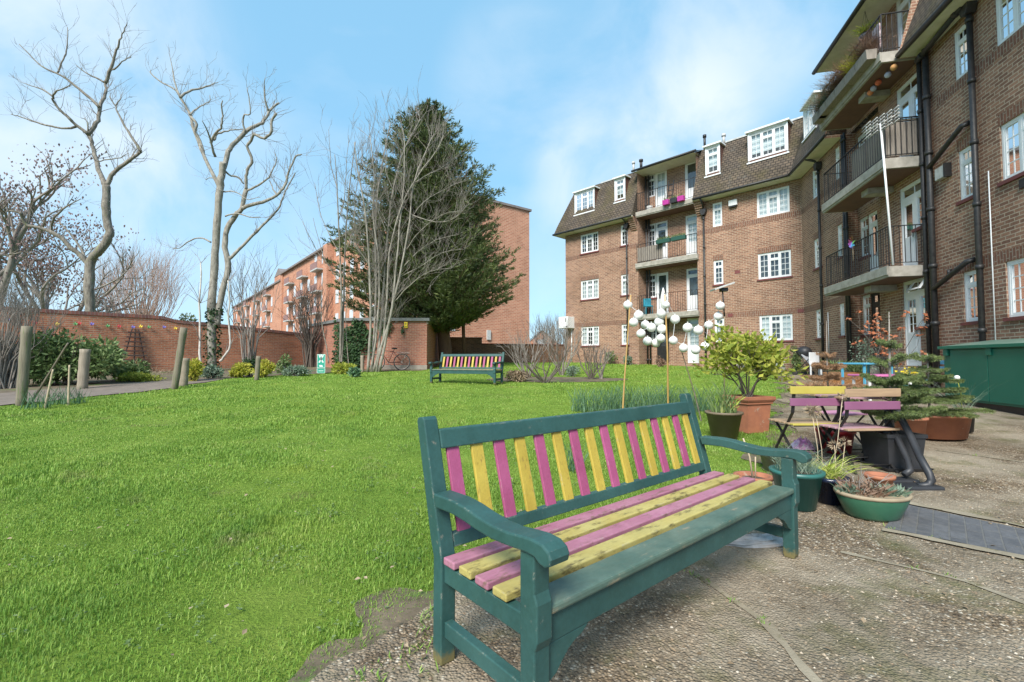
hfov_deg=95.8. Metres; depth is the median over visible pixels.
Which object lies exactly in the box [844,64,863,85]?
balcony trough
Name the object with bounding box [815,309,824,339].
window
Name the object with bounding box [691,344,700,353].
lantern
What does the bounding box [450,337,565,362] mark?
boundary wall
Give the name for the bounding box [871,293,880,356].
balcony door
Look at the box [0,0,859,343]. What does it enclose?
sky
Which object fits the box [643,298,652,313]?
garden chair
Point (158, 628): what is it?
clover
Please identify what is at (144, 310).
round bare tree
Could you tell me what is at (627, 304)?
lantern
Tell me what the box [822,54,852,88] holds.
balcony plant
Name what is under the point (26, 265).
bare tree
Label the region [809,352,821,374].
white chair
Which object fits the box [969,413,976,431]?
plant pot
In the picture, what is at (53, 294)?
bare tree
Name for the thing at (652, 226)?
window
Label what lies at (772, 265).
window
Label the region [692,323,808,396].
lime shrub
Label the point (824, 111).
balcony trough
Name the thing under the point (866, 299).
window
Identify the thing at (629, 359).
green plant
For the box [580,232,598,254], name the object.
window
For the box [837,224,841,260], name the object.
window
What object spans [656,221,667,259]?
balcony door
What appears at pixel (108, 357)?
rhododendron
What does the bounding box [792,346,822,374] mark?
pushchair
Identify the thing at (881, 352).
copper shrub
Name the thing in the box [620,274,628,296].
window
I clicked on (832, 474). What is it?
spider plant
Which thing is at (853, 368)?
trough plants
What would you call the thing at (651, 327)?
lantern
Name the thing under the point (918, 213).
window
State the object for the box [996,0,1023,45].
window
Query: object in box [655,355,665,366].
green plant
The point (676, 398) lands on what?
daffodil clump
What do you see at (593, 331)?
window
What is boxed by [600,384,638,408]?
daffodil clump
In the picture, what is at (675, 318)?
lantern
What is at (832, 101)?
balcony trough
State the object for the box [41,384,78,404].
daffodil clump
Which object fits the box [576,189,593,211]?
window
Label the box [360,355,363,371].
timber post
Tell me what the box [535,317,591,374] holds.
bare shrub
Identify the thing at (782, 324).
window
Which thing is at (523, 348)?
bare shrub
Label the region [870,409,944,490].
tube frame
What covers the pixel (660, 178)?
balcony door
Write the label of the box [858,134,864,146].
window
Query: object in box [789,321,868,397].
dead fir tree
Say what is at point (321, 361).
garden sign
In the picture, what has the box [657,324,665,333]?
lantern
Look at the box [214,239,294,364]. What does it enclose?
bare shrub
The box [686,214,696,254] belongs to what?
balcony door
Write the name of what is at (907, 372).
yellow flowers
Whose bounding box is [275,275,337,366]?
bare shrub
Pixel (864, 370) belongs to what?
garden table
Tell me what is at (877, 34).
cloth
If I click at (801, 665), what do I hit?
concrete seam
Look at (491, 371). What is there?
garden bench
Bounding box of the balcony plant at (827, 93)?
[812,67,839,100]
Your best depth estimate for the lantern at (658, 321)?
8.59 m
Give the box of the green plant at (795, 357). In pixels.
[789,345,804,369]
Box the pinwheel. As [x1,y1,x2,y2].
[848,238,854,260]
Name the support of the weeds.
on the patio
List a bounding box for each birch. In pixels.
[184,254,213,364]
[219,264,246,361]
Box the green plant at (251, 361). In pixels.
[242,356,255,375]
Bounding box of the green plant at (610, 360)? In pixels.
[606,350,617,363]
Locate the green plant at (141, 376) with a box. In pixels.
[112,371,165,381]
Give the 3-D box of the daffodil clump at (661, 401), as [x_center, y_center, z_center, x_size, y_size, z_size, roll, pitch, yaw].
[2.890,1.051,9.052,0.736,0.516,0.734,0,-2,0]
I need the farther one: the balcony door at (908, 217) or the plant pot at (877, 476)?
the balcony door at (908, 217)
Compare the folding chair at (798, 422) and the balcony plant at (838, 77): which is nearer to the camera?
the folding chair at (798, 422)
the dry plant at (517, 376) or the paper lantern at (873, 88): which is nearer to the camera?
the paper lantern at (873, 88)
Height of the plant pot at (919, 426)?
0.330 m
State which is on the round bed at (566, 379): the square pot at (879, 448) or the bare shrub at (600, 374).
the bare shrub at (600, 374)
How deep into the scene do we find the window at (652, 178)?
24.71 m
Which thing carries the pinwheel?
attached to the apartment block at (770, 220)
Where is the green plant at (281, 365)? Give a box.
[274,353,292,373]
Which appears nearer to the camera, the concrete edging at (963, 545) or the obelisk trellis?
the concrete edging at (963, 545)
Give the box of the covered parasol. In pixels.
[660,288,664,309]
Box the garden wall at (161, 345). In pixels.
[0,306,305,372]
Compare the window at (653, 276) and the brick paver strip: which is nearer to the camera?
the brick paver strip
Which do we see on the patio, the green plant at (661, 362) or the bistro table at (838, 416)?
the bistro table at (838, 416)
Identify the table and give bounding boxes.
[804,394,885,464]
[841,363,895,384]
[847,374,911,400]
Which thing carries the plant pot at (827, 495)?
on the patio
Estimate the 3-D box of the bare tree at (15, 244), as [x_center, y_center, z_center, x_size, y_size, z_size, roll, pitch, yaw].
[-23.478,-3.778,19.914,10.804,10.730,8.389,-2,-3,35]
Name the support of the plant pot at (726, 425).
on the lawn at (256, 617)
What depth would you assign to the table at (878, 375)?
9.72 m
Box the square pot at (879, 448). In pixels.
[854,430,933,471]
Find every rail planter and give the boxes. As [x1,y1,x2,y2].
[656,235,670,244]
[662,197,669,205]
[670,196,677,203]
[671,232,686,241]
[677,193,684,201]
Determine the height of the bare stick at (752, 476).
0.393 m
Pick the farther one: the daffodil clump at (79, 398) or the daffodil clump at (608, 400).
the daffodil clump at (79, 398)
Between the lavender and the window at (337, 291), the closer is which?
the lavender
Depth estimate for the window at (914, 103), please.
11.73 m
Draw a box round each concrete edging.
[882,528,1023,558]
[909,502,1023,526]
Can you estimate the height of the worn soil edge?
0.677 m
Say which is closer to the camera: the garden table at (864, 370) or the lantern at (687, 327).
the lantern at (687, 327)
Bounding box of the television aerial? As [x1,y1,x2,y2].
[862,105,899,264]
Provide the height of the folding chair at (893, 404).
0.842 m
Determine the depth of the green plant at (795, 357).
18.16 m
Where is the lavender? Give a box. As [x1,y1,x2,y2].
[765,443,838,473]
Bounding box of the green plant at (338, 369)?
[330,361,356,373]
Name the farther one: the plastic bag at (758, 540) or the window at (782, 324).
the window at (782, 324)
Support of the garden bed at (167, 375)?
on the lawn at (256, 617)
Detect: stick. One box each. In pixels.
[30,343,68,403]
[44,369,53,408]
[67,365,70,405]
[742,438,755,477]
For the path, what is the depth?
12.18 m
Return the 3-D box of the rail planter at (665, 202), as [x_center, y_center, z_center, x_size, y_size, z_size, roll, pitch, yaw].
[7.643,-6.938,22.929,0.358,0.422,0.319,-2,-3,43]
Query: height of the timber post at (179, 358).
1.845 m
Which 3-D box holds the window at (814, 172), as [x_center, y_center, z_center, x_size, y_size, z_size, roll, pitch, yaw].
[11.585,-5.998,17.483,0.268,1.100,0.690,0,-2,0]
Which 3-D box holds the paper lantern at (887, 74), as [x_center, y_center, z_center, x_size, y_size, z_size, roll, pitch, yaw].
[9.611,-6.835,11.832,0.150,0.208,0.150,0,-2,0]
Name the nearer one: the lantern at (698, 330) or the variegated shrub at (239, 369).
the lantern at (698, 330)
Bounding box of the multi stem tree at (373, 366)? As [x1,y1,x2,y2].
[328,66,486,371]
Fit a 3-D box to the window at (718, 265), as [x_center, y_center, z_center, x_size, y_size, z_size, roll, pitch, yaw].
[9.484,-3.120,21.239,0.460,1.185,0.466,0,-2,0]
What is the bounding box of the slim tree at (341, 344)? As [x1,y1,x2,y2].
[275,98,372,367]
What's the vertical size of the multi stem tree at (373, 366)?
12.368 m
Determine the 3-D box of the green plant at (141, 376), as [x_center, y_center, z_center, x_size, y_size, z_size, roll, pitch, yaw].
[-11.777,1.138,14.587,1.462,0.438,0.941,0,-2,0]
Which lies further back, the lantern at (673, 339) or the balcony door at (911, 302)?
the balcony door at (911, 302)
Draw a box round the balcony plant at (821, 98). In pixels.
[806,85,827,107]
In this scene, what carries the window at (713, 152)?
in the apartment block at (770, 220)
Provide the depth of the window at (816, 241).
17.57 m
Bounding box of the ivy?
[332,316,403,368]
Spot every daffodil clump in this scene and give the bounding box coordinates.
[20,389,56,409]
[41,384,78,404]
[54,386,89,403]
[554,442,588,470]
[566,387,607,412]
[590,385,621,410]
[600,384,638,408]
[622,384,659,406]
[642,384,675,404]
[656,384,694,402]
[678,385,720,411]
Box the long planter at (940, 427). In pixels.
[926,415,971,439]
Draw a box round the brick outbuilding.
[308,318,438,369]
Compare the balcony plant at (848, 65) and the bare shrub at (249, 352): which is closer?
the balcony plant at (848, 65)
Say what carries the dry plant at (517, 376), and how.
on the round bed at (566, 379)
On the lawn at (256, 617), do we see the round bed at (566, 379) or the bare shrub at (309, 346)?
the round bed at (566, 379)
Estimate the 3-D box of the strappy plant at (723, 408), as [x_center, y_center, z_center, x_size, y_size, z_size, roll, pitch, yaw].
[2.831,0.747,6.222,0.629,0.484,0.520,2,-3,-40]
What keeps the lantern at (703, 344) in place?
hanging from the lantern string
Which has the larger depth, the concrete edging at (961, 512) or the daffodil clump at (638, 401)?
the daffodil clump at (638, 401)
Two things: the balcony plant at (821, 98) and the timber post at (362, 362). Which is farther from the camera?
the timber post at (362, 362)
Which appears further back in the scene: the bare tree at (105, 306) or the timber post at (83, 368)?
the bare tree at (105, 306)
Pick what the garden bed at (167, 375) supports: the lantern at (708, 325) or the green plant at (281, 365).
the green plant at (281, 365)
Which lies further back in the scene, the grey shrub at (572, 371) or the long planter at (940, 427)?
the grey shrub at (572, 371)
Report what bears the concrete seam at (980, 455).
on the patio
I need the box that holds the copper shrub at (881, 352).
[846,310,928,378]
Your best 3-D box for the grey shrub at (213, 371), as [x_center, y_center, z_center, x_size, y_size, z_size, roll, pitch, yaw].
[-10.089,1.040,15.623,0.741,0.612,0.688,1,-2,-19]
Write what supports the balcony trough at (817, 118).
attached to the apartment block at (770, 220)
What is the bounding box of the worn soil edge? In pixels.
[288,374,797,681]
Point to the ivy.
(363, 330)
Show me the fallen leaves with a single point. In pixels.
(863, 619)
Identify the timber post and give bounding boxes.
[15,326,32,405]
[76,349,90,388]
[171,327,187,388]
[179,358,189,386]
[254,356,260,379]
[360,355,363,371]
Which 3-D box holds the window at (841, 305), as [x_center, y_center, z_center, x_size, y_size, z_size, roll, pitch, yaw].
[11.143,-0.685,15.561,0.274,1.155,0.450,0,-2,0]
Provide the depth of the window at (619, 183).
25.08 m
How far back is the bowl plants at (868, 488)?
3.44 m
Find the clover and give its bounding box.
[1,434,676,648]
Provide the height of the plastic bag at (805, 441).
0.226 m
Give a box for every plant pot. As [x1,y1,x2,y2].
[705,410,743,439]
[733,471,773,481]
[760,456,780,471]
[769,464,825,511]
[815,427,856,454]
[818,475,849,505]
[862,471,895,485]
[894,417,928,433]
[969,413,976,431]
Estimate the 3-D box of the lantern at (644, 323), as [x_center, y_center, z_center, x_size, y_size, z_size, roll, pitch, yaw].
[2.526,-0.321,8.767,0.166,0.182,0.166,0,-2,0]
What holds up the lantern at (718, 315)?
hanging from the lantern string
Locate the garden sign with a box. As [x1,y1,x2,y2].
[317,354,325,373]
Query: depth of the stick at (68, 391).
9.38 m
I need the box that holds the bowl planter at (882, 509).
[833,484,912,521]
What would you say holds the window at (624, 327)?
in the apartment block at (770, 220)
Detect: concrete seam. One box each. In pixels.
[685,567,822,681]
[841,551,1023,603]
[938,450,1022,461]
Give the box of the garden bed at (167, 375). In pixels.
[0,365,425,392]
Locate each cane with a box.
[622,295,630,407]
[664,295,668,402]
[682,353,701,420]
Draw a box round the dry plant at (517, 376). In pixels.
[503,369,531,381]
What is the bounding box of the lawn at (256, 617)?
[0,363,807,681]
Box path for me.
[0,378,220,404]
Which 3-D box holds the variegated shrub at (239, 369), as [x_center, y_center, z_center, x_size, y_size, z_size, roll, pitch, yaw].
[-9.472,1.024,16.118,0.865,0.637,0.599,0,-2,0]
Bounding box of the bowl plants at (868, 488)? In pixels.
[829,467,912,497]
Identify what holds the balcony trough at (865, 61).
attached to the apartment block at (770, 220)
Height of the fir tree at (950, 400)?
0.948 m
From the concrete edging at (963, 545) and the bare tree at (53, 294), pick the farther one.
the bare tree at (53, 294)
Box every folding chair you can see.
[768,385,845,463]
[817,387,900,473]
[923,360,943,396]
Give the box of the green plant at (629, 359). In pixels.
[623,356,632,364]
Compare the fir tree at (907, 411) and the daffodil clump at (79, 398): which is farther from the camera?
the daffodil clump at (79, 398)
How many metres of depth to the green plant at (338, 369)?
17.77 m
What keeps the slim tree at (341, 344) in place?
on the garden bed at (167, 375)
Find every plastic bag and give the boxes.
[726,533,782,547]
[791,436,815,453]
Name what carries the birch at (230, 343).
on the garden bed at (167, 375)
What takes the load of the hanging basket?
hanging from the apartment block at (770, 220)
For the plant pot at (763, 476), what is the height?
0.100 m
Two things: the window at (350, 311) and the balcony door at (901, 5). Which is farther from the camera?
the window at (350, 311)
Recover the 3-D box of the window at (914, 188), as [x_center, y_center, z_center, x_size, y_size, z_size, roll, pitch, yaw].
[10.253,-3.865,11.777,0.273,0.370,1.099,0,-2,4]
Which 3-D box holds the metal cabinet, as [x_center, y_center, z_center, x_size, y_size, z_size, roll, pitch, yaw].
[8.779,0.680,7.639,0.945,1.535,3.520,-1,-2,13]
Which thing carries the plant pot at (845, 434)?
on the patio
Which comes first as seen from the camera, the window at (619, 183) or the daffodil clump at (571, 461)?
the daffodil clump at (571, 461)
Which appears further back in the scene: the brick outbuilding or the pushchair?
the brick outbuilding
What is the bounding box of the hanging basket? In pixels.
[848,12,885,40]
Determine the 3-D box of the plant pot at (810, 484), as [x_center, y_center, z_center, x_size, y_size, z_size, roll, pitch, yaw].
[2.256,1.164,3.662,0.388,0.290,0.388,0,-2,0]
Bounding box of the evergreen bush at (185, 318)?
[177,312,197,321]
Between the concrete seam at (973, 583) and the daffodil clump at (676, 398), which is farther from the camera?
the daffodil clump at (676, 398)
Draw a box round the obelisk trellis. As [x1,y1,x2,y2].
[123,329,148,365]
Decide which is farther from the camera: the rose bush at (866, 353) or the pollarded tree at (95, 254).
the pollarded tree at (95, 254)
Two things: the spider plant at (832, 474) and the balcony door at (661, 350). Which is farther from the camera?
the balcony door at (661, 350)
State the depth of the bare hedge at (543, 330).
30.96 m
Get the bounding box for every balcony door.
[655,170,666,206]
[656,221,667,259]
[656,272,668,312]
[657,320,668,361]
[685,161,695,199]
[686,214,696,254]
[686,268,697,310]
[687,318,698,362]
[869,210,878,270]
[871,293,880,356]
[896,0,911,49]
[897,93,913,156]
[901,196,917,265]
[904,293,921,365]
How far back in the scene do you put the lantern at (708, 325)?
8.70 m
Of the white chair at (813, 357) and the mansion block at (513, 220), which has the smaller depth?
the white chair at (813, 357)
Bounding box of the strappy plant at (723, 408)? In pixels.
[702,381,744,412]
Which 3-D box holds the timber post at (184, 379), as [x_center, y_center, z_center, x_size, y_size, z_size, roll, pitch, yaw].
[-9.317,0.928,13.150,0.234,0.896,0.237,0,-2,0]
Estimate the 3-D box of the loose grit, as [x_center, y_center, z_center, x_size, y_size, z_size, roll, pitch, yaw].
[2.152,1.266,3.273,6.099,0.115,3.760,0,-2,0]
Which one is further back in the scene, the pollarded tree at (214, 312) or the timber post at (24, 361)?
the pollarded tree at (214, 312)
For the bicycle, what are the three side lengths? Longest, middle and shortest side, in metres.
1.790 x 1.042 x 0.579 m
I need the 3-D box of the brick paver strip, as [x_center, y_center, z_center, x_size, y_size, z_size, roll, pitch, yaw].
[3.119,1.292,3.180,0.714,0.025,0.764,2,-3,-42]
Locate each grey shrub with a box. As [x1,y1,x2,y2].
[200,364,224,378]
[280,365,312,376]
[565,365,580,376]
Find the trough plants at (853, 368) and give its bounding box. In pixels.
[821,359,870,371]
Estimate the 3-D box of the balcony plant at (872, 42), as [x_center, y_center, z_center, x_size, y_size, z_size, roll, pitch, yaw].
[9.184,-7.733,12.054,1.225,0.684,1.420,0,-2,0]
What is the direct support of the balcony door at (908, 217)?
in the apartment block at (770, 220)
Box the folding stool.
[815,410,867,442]
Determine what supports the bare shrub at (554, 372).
on the round bed at (566, 379)
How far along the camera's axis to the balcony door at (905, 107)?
12.08 m
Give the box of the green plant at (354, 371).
[347,367,361,376]
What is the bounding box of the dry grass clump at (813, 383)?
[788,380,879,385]
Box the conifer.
[320,98,525,364]
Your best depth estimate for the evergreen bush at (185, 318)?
34.03 m
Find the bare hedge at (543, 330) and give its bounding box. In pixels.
[522,312,565,343]
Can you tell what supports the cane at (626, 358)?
on the lawn at (256, 617)
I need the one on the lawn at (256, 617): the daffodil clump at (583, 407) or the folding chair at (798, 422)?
the daffodil clump at (583, 407)
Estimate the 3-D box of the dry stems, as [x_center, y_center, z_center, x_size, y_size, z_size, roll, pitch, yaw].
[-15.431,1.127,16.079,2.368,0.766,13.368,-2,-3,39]
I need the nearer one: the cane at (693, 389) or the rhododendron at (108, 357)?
the cane at (693, 389)
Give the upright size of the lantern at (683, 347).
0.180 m
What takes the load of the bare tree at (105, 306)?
on the ground
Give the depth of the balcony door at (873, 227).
14.21 m
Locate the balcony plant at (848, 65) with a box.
[835,49,859,74]
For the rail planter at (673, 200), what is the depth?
22.53 m
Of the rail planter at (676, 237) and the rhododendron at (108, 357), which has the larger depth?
the rail planter at (676, 237)
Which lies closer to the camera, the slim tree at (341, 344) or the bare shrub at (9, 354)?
the bare shrub at (9, 354)
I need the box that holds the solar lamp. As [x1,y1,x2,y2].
[709,282,734,315]
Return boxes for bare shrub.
[0,267,73,388]
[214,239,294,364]
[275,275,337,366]
[496,322,555,376]
[511,340,572,382]
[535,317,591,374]
[575,340,614,378]
[592,344,620,378]
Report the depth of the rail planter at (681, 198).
22.26 m
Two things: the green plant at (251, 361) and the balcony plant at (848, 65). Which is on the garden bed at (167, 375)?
the green plant at (251, 361)
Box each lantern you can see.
[623,299,631,308]
[629,317,637,326]
[634,309,643,319]
[636,328,645,337]
[641,319,648,328]
[643,335,651,345]
[646,322,655,331]
[652,338,660,346]
[654,317,663,325]
[656,333,664,342]
[657,308,666,317]
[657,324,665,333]
[663,300,669,307]
[669,335,677,344]
[670,314,679,323]
[679,343,687,351]
[683,322,692,331]
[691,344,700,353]
[693,324,702,334]
[700,340,708,350]
[704,320,712,328]
[714,312,722,319]
[715,300,724,309]
[870,85,876,91]
[875,79,881,85]
[884,70,890,77]
[890,63,897,70]
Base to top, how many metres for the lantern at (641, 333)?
0.182 m
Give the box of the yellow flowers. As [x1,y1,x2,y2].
[893,367,925,385]
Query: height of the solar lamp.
0.649 m
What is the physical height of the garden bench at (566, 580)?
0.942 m
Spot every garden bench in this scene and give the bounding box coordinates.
[417,393,811,681]
[428,352,504,383]
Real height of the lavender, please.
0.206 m
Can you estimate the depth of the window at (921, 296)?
11.52 m
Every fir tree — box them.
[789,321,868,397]
[844,311,949,426]
[874,353,995,420]
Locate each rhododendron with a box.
[14,326,128,385]
[101,358,151,380]
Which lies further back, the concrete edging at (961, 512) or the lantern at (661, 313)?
the lantern at (661, 313)
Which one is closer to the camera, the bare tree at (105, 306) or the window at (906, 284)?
the window at (906, 284)
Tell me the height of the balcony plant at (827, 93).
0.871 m
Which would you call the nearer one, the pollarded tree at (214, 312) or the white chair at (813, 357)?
the white chair at (813, 357)
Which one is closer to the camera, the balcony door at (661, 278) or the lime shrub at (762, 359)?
the lime shrub at (762, 359)
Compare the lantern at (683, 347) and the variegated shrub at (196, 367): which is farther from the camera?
the variegated shrub at (196, 367)
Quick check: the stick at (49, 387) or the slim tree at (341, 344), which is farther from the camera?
the slim tree at (341, 344)
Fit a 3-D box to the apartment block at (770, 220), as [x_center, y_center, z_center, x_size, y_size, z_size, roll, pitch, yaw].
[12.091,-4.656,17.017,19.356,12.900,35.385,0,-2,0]
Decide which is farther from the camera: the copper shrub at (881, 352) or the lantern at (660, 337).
the copper shrub at (881, 352)
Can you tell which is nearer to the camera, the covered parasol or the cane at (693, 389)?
the cane at (693, 389)
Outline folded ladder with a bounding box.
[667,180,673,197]
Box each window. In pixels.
[335,290,338,303]
[349,310,352,317]
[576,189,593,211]
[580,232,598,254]
[580,279,598,300]
[581,326,599,346]
[616,178,623,199]
[619,226,628,246]
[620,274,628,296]
[620,324,629,345]
[647,174,654,197]
[648,274,656,298]
[650,223,655,245]
[651,321,656,345]
[707,145,718,173]
[712,260,724,285]
[713,202,721,226]
[714,318,723,343]
[749,123,786,160]
[757,186,789,217]
[757,249,792,280]
[758,314,793,342]
[804,98,814,136]
[813,171,816,198]
[813,239,822,270]
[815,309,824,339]
[836,147,839,177]
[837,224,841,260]
[838,303,845,337]
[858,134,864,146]
[858,216,870,260]
[861,294,873,336]
[897,73,916,104]
[900,178,920,202]
[904,277,923,295]
[911,87,923,117]
[911,193,927,232]
[915,292,931,329]
[954,24,967,80]
[956,146,972,205]
[960,270,977,325]
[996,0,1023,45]
[997,113,1023,186]
[1003,258,1023,321]
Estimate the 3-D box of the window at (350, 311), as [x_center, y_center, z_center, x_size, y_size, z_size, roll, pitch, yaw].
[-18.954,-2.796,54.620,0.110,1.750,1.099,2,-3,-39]
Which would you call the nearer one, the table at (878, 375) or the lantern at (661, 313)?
the lantern at (661, 313)
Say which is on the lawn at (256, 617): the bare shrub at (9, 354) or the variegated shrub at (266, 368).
the variegated shrub at (266, 368)
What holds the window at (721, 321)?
in the apartment block at (770, 220)
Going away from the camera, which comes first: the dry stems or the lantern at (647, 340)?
the lantern at (647, 340)
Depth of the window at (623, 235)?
25.01 m
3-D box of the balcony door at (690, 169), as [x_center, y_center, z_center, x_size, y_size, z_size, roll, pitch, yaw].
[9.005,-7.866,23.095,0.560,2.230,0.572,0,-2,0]
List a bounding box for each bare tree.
[0,134,108,302]
[0,207,144,308]
[10,249,83,309]
[57,274,148,313]
[70,221,202,316]
[72,235,155,312]
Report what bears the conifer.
on the lawn at (256, 617)
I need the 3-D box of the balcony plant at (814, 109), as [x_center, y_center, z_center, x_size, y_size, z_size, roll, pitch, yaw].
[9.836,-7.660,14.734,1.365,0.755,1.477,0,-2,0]
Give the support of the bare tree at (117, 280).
on the ground
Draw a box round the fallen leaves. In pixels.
[5,365,1016,681]
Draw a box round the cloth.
[872,23,880,50]
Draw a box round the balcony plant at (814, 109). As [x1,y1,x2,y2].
[801,89,828,115]
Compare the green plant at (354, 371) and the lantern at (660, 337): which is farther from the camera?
the green plant at (354, 371)
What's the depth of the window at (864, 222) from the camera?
14.77 m
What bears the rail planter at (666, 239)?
attached to the apartment block at (770, 220)
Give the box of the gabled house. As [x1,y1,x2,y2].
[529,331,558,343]
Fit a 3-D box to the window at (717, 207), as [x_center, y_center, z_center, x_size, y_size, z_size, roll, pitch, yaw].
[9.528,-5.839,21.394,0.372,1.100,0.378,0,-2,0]
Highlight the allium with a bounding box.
[803,391,851,469]
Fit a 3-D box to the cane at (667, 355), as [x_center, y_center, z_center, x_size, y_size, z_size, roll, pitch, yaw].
[2.900,0.253,8.642,0.056,2.211,0.279,-1,-3,23]
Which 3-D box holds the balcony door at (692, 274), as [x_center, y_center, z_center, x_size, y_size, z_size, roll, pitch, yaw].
[9.005,-2.481,22.875,0.560,2.230,0.572,0,-2,0]
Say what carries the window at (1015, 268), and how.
in the apartment block at (770, 220)
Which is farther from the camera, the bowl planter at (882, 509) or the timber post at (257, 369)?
the timber post at (257, 369)
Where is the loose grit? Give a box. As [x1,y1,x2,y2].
[345,457,1023,681]
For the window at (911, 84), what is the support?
in the apartment block at (770, 220)
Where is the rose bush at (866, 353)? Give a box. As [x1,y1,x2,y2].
[849,337,879,373]
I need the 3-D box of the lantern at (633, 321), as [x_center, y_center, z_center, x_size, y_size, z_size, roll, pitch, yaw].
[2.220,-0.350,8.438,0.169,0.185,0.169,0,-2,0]
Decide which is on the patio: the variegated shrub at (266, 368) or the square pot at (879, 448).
the square pot at (879, 448)
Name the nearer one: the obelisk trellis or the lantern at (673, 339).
the lantern at (673, 339)
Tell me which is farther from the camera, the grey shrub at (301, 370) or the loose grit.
the grey shrub at (301, 370)
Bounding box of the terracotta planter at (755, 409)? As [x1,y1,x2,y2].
[722,394,775,433]
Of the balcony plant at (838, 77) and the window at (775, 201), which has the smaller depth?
the balcony plant at (838, 77)
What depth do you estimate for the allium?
4.14 m
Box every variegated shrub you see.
[189,357,204,380]
[227,361,252,377]
[251,358,275,377]
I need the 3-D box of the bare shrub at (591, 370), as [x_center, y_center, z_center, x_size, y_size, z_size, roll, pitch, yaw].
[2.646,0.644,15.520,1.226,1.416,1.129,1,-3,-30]
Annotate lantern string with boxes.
[629,294,718,346]
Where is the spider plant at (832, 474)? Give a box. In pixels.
[799,452,869,478]
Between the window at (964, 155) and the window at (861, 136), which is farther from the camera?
the window at (861, 136)
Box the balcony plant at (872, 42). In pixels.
[843,23,897,61]
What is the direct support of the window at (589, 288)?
in the apartment block at (770, 220)
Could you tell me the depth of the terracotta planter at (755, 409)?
6.57 m
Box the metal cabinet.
[937,338,1023,415]
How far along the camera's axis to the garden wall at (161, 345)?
19.19 m
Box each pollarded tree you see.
[0,0,156,311]
[145,41,326,367]
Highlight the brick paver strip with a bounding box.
[885,505,1023,554]
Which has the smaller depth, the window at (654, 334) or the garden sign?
the garden sign
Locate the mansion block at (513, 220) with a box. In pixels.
[231,195,531,343]
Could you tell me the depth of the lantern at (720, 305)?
8.61 m
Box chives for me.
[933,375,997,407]
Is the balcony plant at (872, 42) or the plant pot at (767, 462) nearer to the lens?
the plant pot at (767, 462)
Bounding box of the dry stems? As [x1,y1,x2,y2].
[144,364,230,373]
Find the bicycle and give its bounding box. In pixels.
[370,348,409,369]
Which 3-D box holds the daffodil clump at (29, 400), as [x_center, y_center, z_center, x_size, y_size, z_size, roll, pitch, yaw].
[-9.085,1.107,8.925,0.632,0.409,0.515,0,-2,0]
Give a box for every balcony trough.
[812,110,827,124]
[818,101,833,117]
[826,90,842,108]
[834,78,852,97]
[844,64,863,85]
[855,48,876,72]
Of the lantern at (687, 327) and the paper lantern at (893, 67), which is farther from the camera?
the paper lantern at (893, 67)
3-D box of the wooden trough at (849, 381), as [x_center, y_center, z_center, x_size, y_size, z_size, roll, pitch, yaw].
[9.009,1.022,12.454,1.200,0.400,0.320,0,-2,-11]
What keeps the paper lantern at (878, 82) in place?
hanging from the apartment block at (770, 220)
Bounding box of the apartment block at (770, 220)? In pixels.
[552,0,1023,387]
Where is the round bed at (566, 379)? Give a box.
[486,377,626,381]
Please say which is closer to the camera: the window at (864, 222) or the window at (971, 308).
the window at (971, 308)
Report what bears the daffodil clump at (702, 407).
on the lawn at (256, 617)
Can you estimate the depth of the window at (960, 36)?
10.14 m
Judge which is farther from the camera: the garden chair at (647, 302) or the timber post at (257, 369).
the garden chair at (647, 302)
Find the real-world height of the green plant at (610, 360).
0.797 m
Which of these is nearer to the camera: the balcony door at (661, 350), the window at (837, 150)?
the window at (837, 150)
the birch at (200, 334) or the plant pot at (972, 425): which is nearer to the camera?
the plant pot at (972, 425)
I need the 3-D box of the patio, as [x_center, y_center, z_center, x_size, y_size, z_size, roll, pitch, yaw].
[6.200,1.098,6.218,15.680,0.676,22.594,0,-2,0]
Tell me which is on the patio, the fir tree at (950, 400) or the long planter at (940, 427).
the long planter at (940, 427)
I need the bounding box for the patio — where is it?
[309,373,1023,681]
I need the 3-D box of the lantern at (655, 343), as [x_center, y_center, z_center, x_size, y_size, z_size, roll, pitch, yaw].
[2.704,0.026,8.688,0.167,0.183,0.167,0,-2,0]
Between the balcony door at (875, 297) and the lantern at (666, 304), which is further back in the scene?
the balcony door at (875, 297)
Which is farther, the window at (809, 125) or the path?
the window at (809, 125)
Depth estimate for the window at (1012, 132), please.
8.82 m
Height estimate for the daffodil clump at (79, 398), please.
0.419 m
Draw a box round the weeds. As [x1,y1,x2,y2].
[349,377,976,681]
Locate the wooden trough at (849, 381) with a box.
[823,371,866,384]
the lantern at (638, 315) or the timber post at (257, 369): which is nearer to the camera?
the lantern at (638, 315)
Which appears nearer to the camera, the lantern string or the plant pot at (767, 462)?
the plant pot at (767, 462)
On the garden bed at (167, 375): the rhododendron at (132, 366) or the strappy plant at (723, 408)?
the rhododendron at (132, 366)

